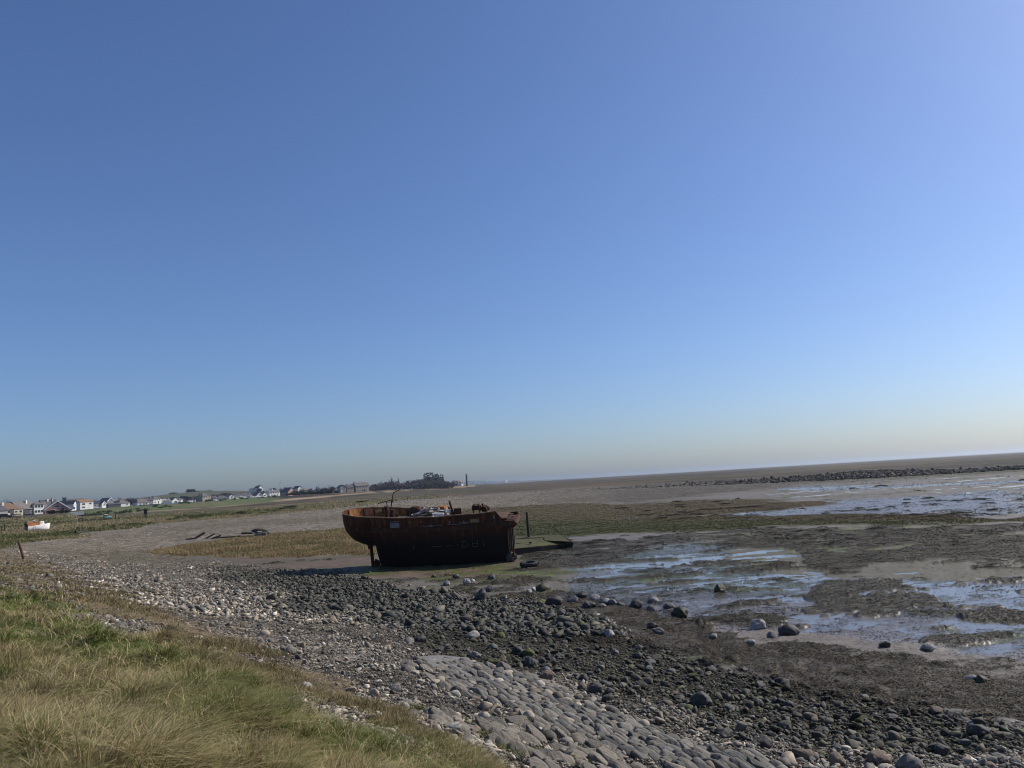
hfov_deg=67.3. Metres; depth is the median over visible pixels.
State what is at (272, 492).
house
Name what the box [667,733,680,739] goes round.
cobble
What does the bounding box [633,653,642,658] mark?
boulder
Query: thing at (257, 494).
house
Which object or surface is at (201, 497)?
house
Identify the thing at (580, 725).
cobble
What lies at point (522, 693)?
cobble
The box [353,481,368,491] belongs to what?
house
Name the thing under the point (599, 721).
cobble
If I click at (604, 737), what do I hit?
cobble
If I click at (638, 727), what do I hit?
cobble
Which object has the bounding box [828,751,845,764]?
beach stone
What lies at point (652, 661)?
beach stone
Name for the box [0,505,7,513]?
house
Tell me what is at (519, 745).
cobble
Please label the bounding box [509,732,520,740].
cobble
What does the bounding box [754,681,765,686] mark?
beach stone
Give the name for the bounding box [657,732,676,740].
cobble
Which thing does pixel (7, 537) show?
spit grass
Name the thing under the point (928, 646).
boulder
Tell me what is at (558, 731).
cobble
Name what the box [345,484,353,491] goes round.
house
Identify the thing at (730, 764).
cobble
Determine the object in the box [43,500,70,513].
house
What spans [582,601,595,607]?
boulder
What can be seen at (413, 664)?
cobble
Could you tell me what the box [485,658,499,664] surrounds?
beach stone
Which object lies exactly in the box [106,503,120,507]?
shed
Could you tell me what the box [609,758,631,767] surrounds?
cobble
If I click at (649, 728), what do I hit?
cobble
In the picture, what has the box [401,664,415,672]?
cobble
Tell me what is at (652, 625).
boulder
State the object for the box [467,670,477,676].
cobble
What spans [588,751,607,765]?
cobble
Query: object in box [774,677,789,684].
beach stone
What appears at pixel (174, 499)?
house
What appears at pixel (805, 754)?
boulder
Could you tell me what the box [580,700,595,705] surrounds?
cobble
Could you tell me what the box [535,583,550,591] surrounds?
boulder
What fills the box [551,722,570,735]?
cobble
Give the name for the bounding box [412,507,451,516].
rubble heap
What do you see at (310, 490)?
bare scrub
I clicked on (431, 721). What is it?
beach stone
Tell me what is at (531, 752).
cobble
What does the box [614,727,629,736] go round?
cobble
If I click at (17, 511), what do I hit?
garden room
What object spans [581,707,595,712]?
cobble
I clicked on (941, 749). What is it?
boulder
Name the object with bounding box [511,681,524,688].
cobble
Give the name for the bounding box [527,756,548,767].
cobble
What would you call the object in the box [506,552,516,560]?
engine block
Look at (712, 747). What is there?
cobble
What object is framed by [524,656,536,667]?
boulder
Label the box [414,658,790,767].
cobble paving
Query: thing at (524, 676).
cobble
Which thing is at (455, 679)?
cobble
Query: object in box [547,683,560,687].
cobble
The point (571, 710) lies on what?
cobble
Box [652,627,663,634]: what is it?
boulder
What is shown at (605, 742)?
cobble
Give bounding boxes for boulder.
[404,636,413,644]
[413,634,426,642]
[440,619,452,624]
[443,580,449,585]
[463,578,470,583]
[469,651,480,657]
[474,588,486,599]
[485,585,493,591]
[487,574,494,578]
[495,632,504,637]
[520,648,534,655]
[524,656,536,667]
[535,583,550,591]
[535,599,545,603]
[539,669,554,679]
[541,666,550,670]
[544,595,562,605]
[544,611,555,620]
[567,596,577,602]
[575,620,584,627]
[576,591,587,597]
[578,682,586,689]
[579,674,587,680]
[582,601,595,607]
[587,682,603,692]
[589,594,599,600]
[600,598,608,603]
[600,680,612,687]
[602,693,613,701]
[604,687,614,694]
[608,599,616,604]
[611,649,618,654]
[630,600,642,607]
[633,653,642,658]
[646,605,657,610]
[647,622,657,628]
[648,596,657,602]
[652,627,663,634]
[663,602,674,608]
[666,668,675,673]
[671,606,687,617]
[690,691,711,706]
[709,633,716,637]
[714,584,724,592]
[716,728,732,737]
[724,705,733,710]
[741,688,749,694]
[746,638,754,644]
[749,619,766,630]
[753,736,771,748]
[766,631,777,637]
[778,624,799,635]
[780,700,794,707]
[794,748,814,759]
[802,712,817,719]
[814,726,828,734]
[828,743,841,748]
[854,716,863,722]
[867,748,891,763]
[878,641,890,647]
[895,753,922,767]
[922,642,934,650]
[934,743,949,755]
[965,674,975,679]
[966,723,991,736]
[974,674,987,682]
[991,752,1008,762]
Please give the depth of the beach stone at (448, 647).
20.49 m
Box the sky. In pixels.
[0,0,1023,502]
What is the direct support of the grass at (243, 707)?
on the ground at (940, 570)
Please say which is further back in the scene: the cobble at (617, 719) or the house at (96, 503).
the house at (96, 503)
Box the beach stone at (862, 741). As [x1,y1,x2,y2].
[853,737,867,745]
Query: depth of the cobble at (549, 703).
14.49 m
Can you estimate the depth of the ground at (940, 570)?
43.75 m
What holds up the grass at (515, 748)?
on the ground at (940, 570)
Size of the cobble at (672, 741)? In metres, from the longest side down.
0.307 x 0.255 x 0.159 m
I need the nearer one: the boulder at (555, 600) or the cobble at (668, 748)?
the cobble at (668, 748)
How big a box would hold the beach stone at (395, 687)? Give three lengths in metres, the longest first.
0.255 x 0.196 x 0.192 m
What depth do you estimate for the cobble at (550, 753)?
10.07 m
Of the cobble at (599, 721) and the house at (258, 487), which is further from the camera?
the house at (258, 487)
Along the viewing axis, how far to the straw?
16.61 m
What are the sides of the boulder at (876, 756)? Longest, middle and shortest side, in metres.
0.401 x 0.364 x 0.295 m
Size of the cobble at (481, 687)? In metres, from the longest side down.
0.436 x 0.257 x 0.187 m
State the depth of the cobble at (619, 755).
11.13 m
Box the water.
[567,476,1023,654]
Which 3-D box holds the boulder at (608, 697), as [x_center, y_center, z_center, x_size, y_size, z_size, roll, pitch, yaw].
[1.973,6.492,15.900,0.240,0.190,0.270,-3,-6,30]
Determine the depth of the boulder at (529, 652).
20.79 m
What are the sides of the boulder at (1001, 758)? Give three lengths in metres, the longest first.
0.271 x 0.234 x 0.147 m
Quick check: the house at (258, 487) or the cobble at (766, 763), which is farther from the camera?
the house at (258, 487)
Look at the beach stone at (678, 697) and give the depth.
16.46 m
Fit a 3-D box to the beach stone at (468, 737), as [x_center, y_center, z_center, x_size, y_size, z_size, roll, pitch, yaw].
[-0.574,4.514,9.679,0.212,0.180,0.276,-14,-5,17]
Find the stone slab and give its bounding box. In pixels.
[413,655,472,669]
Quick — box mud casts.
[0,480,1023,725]
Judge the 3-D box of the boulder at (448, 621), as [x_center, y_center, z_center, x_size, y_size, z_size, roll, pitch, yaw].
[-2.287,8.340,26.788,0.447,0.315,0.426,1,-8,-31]
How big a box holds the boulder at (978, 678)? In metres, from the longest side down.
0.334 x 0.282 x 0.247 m
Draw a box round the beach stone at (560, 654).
[556,653,564,657]
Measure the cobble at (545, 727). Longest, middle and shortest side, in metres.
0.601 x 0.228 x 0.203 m
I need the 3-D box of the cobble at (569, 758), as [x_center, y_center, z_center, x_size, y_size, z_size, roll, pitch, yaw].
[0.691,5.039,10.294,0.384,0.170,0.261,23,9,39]
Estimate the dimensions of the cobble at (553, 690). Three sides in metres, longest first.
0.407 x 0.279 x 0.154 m
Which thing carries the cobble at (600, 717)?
on the ground at (940, 570)
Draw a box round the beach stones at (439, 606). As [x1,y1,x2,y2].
[0,550,633,637]
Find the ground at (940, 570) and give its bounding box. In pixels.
[0,452,1023,767]
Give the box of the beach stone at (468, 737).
[460,734,474,740]
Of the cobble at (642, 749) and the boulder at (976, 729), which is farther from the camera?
the boulder at (976, 729)
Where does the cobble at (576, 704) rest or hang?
on the ground at (940, 570)
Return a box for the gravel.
[0,551,801,767]
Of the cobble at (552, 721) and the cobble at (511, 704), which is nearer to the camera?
the cobble at (552, 721)
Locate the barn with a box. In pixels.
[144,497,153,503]
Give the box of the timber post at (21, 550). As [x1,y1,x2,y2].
[17,541,24,558]
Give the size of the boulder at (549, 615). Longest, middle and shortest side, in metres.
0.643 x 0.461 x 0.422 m
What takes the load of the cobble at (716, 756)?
on the ground at (940, 570)
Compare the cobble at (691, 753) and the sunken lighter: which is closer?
the cobble at (691, 753)
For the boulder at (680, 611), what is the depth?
29.04 m
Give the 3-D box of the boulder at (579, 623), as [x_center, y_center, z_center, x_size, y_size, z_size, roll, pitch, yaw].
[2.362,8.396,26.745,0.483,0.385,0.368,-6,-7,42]
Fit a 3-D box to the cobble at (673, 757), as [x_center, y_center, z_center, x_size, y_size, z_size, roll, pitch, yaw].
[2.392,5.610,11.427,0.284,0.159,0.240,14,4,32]
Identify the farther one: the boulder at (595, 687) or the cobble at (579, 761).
the boulder at (595, 687)
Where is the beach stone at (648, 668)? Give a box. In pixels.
[644,665,652,670]
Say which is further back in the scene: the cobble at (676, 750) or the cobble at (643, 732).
the cobble at (643, 732)
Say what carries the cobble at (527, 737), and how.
on the ground at (940, 570)
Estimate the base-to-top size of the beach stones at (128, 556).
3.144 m
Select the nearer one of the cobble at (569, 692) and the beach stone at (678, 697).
the cobble at (569, 692)
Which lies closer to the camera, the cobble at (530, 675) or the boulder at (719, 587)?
the cobble at (530, 675)
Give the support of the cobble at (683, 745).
on the ground at (940, 570)
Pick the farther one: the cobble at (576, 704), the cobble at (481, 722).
the cobble at (576, 704)
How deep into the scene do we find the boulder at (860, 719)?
15.12 m
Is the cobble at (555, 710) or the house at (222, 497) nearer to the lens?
the cobble at (555, 710)
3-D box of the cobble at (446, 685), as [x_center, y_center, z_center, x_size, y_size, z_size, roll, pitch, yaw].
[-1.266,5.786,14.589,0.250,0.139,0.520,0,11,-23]
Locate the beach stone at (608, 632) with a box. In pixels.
[604,629,613,636]
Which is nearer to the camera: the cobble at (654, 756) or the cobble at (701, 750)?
the cobble at (654, 756)
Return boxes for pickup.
[103,514,111,519]
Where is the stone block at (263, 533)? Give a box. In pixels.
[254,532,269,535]
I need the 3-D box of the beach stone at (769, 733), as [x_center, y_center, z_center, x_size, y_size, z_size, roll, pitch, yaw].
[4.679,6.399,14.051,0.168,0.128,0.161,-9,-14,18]
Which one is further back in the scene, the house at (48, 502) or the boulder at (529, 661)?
the house at (48, 502)
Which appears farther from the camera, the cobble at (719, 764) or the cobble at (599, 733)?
the cobble at (599, 733)
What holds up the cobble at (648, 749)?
on the ground at (940, 570)
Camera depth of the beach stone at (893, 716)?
15.46 m
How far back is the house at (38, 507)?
403.80 m
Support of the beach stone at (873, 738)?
on the ground at (940, 570)
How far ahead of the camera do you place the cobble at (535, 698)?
14.85 m
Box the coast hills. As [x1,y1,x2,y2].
[463,478,576,484]
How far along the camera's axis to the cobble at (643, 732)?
13.12 m
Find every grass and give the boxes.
[0,493,460,548]
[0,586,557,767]
[146,527,377,558]
[399,702,423,709]
[462,498,1023,536]
[477,726,512,737]
[493,742,528,756]
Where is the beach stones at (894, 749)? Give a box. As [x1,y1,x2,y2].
[2,591,1023,767]
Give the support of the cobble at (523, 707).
on the ground at (940, 570)
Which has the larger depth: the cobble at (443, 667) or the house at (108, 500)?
the house at (108, 500)
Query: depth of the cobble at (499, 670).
17.24 m
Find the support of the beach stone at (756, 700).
on the ground at (940, 570)
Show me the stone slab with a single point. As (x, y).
(438, 658)
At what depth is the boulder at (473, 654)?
19.78 m
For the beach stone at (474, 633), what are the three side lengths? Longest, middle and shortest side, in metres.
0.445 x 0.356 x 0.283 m
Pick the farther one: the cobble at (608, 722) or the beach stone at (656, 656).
the beach stone at (656, 656)
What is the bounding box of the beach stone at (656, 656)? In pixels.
[652,654,660,658]
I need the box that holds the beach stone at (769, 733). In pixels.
[764,730,772,736]
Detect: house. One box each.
[0,501,21,514]
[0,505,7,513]
[11,499,33,514]
[31,502,43,514]
[39,498,55,505]
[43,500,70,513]
[60,500,76,509]
[67,505,75,510]
[76,499,92,509]
[93,500,100,508]
[100,498,113,502]
[100,501,106,507]
[115,499,129,506]
[133,499,148,505]
[152,496,160,503]
[170,497,178,502]
[196,493,210,501]
[217,495,228,499]
[225,494,233,498]
[233,493,240,498]
[239,492,251,497]
[252,492,262,496]
[255,485,262,491]
[265,489,279,495]
[281,487,294,495]
[293,486,302,494]
[336,485,345,492]
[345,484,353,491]
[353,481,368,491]
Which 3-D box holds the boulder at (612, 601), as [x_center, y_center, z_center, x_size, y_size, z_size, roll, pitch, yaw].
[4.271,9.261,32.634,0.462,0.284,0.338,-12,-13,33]
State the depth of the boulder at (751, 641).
23.39 m
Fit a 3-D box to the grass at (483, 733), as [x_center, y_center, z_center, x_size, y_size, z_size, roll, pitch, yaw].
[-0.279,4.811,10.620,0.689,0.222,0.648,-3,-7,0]
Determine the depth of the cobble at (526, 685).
16.10 m
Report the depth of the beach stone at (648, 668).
19.69 m
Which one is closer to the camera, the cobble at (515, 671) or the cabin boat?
the cobble at (515, 671)
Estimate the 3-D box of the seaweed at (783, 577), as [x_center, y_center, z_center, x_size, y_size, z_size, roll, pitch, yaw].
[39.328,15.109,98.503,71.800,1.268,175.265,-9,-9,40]
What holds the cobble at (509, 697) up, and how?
on the ground at (940, 570)
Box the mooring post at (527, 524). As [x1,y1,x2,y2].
[525,512,529,536]
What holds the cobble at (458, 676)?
on the ground at (940, 570)
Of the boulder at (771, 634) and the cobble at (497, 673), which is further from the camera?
the boulder at (771, 634)
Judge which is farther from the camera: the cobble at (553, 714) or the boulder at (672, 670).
the boulder at (672, 670)
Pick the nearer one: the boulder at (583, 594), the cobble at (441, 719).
the cobble at (441, 719)
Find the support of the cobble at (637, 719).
on the ground at (940, 570)
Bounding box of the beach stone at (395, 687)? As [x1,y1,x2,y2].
[389,684,400,691]
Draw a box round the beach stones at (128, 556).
[0,471,1023,565]
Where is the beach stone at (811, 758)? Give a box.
[808,756,815,761]
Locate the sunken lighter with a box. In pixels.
[514,535,572,554]
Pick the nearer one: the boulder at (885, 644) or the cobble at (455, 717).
the cobble at (455, 717)
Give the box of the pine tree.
[423,472,439,480]
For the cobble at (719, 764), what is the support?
on the ground at (940, 570)
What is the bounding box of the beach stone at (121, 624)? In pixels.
[113,622,126,625]
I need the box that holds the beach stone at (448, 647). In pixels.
[444,646,453,650]
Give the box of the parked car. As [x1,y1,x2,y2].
[0,514,12,517]
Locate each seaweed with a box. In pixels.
[22,475,1023,672]
[269,479,1023,670]
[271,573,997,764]
[420,571,1023,730]
[535,536,1023,658]
[612,480,1023,520]
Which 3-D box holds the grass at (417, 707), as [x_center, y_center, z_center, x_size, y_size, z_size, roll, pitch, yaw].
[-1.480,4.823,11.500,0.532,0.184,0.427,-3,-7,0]
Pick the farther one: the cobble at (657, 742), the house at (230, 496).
the house at (230, 496)
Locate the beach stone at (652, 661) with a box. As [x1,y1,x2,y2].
[644,659,655,664]
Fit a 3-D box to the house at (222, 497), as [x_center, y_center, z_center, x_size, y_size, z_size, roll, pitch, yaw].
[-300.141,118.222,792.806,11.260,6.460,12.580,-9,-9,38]
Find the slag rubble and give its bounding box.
[535,465,1023,491]
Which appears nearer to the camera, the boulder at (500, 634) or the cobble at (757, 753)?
the cobble at (757, 753)
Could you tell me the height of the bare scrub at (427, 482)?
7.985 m
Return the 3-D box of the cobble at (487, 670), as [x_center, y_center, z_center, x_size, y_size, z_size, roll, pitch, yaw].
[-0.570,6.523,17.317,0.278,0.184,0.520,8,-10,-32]
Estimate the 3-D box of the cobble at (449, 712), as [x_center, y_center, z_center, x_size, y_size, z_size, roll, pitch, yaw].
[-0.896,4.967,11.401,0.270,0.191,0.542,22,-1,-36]
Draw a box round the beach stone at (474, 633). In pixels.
[467,630,479,637]
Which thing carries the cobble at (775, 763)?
on the ground at (940, 570)
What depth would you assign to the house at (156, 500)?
682.82 m
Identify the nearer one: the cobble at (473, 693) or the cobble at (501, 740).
the cobble at (501, 740)
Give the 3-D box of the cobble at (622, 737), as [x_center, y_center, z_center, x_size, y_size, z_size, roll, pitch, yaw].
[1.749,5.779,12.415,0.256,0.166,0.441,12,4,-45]
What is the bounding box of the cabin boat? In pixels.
[24,520,49,530]
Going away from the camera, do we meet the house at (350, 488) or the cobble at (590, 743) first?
the cobble at (590, 743)
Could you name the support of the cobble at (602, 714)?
on the ground at (940, 570)
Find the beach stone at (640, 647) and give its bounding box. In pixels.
[635,645,643,649]
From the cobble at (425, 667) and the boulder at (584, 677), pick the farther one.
the boulder at (584, 677)
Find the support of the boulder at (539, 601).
on the ground at (940, 570)
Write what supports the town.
on the ground at (940, 570)
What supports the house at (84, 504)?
on the ground at (940, 570)
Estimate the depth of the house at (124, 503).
637.12 m
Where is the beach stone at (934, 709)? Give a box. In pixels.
[929,706,942,713]
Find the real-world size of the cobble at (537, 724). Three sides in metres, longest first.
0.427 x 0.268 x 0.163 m
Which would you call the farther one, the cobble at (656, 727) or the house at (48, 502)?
the house at (48, 502)
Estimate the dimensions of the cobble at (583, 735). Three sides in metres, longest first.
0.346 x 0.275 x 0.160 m
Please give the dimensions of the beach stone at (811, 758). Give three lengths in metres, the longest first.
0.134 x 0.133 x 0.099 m
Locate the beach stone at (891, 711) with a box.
[887,709,896,713]
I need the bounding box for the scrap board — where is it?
[432,512,443,515]
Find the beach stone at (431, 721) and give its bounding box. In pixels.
[426,719,436,724]
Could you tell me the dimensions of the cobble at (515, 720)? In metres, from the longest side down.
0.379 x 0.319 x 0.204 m
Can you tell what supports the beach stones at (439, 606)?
on the ground at (940, 570)
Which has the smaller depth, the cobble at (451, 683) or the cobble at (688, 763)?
the cobble at (688, 763)
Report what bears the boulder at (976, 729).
on the ground at (940, 570)
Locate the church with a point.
(63, 499)
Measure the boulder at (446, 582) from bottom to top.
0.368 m
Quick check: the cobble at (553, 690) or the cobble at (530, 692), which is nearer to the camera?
the cobble at (530, 692)
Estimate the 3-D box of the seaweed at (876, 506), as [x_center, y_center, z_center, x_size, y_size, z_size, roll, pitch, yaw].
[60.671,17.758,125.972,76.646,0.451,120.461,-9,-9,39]
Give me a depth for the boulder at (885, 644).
22.11 m
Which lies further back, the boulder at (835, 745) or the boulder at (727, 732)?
the boulder at (727, 732)
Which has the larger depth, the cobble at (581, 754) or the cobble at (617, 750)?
the cobble at (617, 750)
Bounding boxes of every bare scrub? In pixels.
[305,488,316,493]
[421,481,433,488]
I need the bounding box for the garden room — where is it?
[10,509,22,515]
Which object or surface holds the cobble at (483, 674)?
on the ground at (940, 570)
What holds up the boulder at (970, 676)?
on the ground at (940, 570)
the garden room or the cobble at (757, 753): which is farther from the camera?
the garden room
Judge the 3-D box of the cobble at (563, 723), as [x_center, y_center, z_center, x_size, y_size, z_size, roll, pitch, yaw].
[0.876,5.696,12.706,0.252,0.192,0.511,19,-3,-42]
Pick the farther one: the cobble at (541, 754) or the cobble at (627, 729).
the cobble at (627, 729)
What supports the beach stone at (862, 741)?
on the ground at (940, 570)
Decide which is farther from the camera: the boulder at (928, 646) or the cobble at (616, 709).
the boulder at (928, 646)
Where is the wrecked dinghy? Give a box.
[251,528,267,533]
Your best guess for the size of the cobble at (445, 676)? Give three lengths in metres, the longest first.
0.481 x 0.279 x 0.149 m
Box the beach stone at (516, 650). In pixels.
[511,646,522,654]
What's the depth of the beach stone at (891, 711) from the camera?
15.87 m
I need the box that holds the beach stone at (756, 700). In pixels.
[751,697,763,706]
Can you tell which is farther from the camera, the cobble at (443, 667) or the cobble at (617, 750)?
the cobble at (443, 667)
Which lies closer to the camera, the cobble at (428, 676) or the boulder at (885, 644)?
the cobble at (428, 676)
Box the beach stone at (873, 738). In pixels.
[868,736,878,740]
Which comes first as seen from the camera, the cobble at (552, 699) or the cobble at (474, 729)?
the cobble at (474, 729)
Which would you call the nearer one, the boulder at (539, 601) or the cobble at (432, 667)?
the cobble at (432, 667)
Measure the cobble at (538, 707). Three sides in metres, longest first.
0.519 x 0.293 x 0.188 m
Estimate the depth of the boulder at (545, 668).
18.64 m
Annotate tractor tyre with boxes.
[520,560,538,567]
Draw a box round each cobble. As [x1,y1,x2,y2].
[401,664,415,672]
[404,661,417,667]
[420,664,432,672]
[420,672,434,679]
[422,661,435,671]
[429,706,446,714]
[434,674,449,678]
[436,715,446,723]
[437,665,448,669]
[437,680,450,690]
[440,707,460,717]
[440,714,452,723]
[446,680,455,686]
[448,669,458,673]
[448,677,461,682]
[450,715,463,721]
[453,673,466,679]
[454,681,465,687]
[455,721,470,729]
[457,664,468,670]
[457,670,472,676]
[458,727,470,734]
[459,689,470,697]
[460,661,472,666]
[461,681,473,686]
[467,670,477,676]
[467,690,480,696]
[468,724,478,732]
[470,687,487,695]
[472,676,486,679]
[473,685,486,690]
[475,717,493,730]
[476,680,493,687]
[477,670,493,679]
[481,669,492,673]
[486,716,507,726]
[487,689,497,696]
[487,695,501,704]
[487,732,500,742]
[488,681,503,688]
[491,721,505,729]
[491,728,511,741]
[493,672,504,675]
[494,668,504,673]
[495,675,509,681]
[495,693,507,698]
[495,736,508,748]
[496,661,510,669]
[496,681,508,687]
[503,727,519,733]
[504,693,517,700]
[504,700,517,708]
[505,668,521,674]
[505,716,523,724]
[507,690,519,695]
[507,740,529,757]
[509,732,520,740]
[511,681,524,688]
[513,677,528,683]
[514,701,525,705]
[515,705,532,710]
[516,692,527,696]
[517,731,540,745]
[519,675,532,678]
[521,683,536,687]
[524,672,538,677]
[526,691,540,697]
[526,703,541,710]
[526,724,546,742]
[527,694,541,701]
[527,705,537,710]
[527,746,547,757]
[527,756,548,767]
[528,749,542,759]
[531,715,550,727]
[532,709,543,716]
[532,720,544,728]
[533,677,548,684]
[537,691,552,696]
[538,748,556,759]
[540,725,556,739]
[541,703,550,708]
[542,686,555,692]
[542,708,558,717]
[542,758,560,767]
[544,700,555,706]
[545,695,558,702]
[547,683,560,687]
[548,719,560,724]
[548,742,562,749]
[549,707,560,715]
[550,726,566,738]
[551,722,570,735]
[551,750,567,764]
[556,719,571,726]
[557,715,572,723]
[559,698,573,705]
[559,745,590,762]
[559,751,575,764]
[561,692,573,699]
[562,708,576,714]
[563,690,574,694]
[563,712,580,718]
[569,715,582,722]
[570,702,583,708]
[570,733,585,743]
[572,732,587,739]
[573,723,593,729]
[575,708,589,715]
[575,746,588,753]
[575,758,587,765]
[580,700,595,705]
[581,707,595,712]
[581,716,593,722]
[581,762,596,767]
[582,726,595,734]
[584,702,599,710]
[585,733,598,740]
[585,739,602,747]
[587,715,598,721]
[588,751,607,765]
[594,719,606,725]
[594,723,609,734]
[595,731,604,736]
[596,712,608,717]
[596,715,609,720]
[596,746,618,760]
[599,735,618,745]
[600,740,617,747]
[601,710,618,716]
[603,719,617,727]
[605,705,619,711]
[605,734,622,743]
[607,716,623,721]
[608,745,628,756]
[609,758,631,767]
[609,759,625,767]
[610,733,627,742]
[610,750,622,759]
[613,730,628,739]
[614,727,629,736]
[616,722,633,729]
[617,714,636,721]
[617,745,637,756]
[618,725,632,731]
[618,741,633,747]
[624,718,642,727]
[627,740,644,745]
[628,731,642,736]
[630,762,646,767]
[631,750,652,759]
[633,716,641,721]
[633,725,648,731]
[633,729,651,736]
[634,746,648,753]
[638,744,657,753]
[643,726,661,732]
[645,740,664,744]
[646,736,665,743]
[646,745,660,753]
[647,752,660,760]
[649,724,664,732]
[652,732,663,738]
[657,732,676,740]
[657,745,673,751]
[659,749,674,755]
[659,758,684,767]
[665,738,679,745]
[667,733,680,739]
[667,755,677,759]
[671,759,684,766]
[672,748,691,757]
[675,752,691,759]
[677,739,692,744]
[678,757,697,767]
[679,741,689,748]
[681,738,696,744]
[682,748,706,757]
[690,757,711,767]
[691,746,710,757]
[693,744,709,751]
[701,757,729,767]
[709,744,718,751]
[710,753,729,760]
[713,750,731,756]
[718,758,737,767]
[723,748,737,752]
[726,751,746,760]
[729,757,751,767]
[739,749,754,758]
[743,747,769,761]
[747,756,767,767]
[754,756,775,767]
[769,759,783,766]
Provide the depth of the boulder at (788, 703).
16.07 m
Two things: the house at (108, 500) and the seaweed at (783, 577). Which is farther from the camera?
the house at (108, 500)
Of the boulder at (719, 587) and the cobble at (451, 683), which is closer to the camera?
the cobble at (451, 683)
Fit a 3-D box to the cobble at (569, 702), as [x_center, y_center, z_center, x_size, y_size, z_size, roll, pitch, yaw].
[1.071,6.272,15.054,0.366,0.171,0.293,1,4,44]
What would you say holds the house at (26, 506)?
on the ground at (940, 570)
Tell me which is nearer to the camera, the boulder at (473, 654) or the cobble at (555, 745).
the cobble at (555, 745)
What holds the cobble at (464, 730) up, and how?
on the ground at (940, 570)
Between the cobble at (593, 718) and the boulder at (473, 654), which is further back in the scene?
the boulder at (473, 654)
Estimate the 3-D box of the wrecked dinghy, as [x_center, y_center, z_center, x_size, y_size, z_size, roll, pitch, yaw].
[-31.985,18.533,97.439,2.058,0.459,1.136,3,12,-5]
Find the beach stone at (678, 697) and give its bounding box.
[674,695,684,699]
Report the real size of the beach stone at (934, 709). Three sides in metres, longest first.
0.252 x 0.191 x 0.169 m
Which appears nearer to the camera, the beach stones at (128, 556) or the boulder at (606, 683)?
the boulder at (606, 683)
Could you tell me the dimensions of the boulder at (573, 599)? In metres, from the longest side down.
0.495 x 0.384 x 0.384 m
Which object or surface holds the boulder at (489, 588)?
on the ground at (940, 570)
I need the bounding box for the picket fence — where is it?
[71,511,83,515]
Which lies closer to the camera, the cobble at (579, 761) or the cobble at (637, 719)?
the cobble at (579, 761)
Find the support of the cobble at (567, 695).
on the ground at (940, 570)
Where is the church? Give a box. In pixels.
[62,497,83,500]
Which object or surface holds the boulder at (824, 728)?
on the ground at (940, 570)
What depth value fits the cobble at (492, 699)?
13.80 m
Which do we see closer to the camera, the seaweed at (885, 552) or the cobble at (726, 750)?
the cobble at (726, 750)
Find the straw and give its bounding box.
[0,550,519,767]
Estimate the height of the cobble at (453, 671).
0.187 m
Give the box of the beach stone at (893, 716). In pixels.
[888,713,897,719]
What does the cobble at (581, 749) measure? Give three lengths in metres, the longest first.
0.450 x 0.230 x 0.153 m
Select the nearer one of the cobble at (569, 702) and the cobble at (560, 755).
the cobble at (560, 755)
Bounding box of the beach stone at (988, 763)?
[984,761,997,767]
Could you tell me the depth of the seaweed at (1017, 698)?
19.46 m
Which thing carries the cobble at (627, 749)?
on the ground at (940, 570)
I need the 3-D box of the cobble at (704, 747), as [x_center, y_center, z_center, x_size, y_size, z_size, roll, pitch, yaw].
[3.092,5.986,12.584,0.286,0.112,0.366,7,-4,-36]
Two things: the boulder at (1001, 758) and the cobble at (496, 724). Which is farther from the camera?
the boulder at (1001, 758)
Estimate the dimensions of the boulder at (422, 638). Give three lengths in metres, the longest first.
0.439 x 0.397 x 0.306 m
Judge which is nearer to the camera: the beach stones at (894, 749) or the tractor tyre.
the beach stones at (894, 749)
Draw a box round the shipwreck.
[342,490,519,566]
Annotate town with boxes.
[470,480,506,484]
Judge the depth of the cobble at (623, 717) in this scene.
14.12 m
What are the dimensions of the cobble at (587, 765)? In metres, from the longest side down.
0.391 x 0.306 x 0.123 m
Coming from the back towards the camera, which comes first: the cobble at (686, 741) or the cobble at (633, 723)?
the cobble at (633, 723)
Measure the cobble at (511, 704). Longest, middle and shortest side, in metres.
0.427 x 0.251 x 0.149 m
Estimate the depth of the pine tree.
828.30 m
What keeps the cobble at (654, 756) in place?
on the ground at (940, 570)
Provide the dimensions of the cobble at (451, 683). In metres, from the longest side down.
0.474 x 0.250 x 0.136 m
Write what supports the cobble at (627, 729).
on the ground at (940, 570)
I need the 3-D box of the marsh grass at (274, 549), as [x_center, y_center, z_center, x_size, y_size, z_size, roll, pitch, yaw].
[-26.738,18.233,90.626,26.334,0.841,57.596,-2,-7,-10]
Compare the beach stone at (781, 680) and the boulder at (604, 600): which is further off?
the boulder at (604, 600)
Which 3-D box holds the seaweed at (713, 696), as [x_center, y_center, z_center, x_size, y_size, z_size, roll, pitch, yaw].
[-5.516,9.257,33.138,13.517,1.468,53.322,2,-9,-35]
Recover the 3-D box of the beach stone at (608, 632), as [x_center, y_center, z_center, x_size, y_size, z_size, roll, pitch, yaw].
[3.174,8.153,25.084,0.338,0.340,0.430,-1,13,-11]

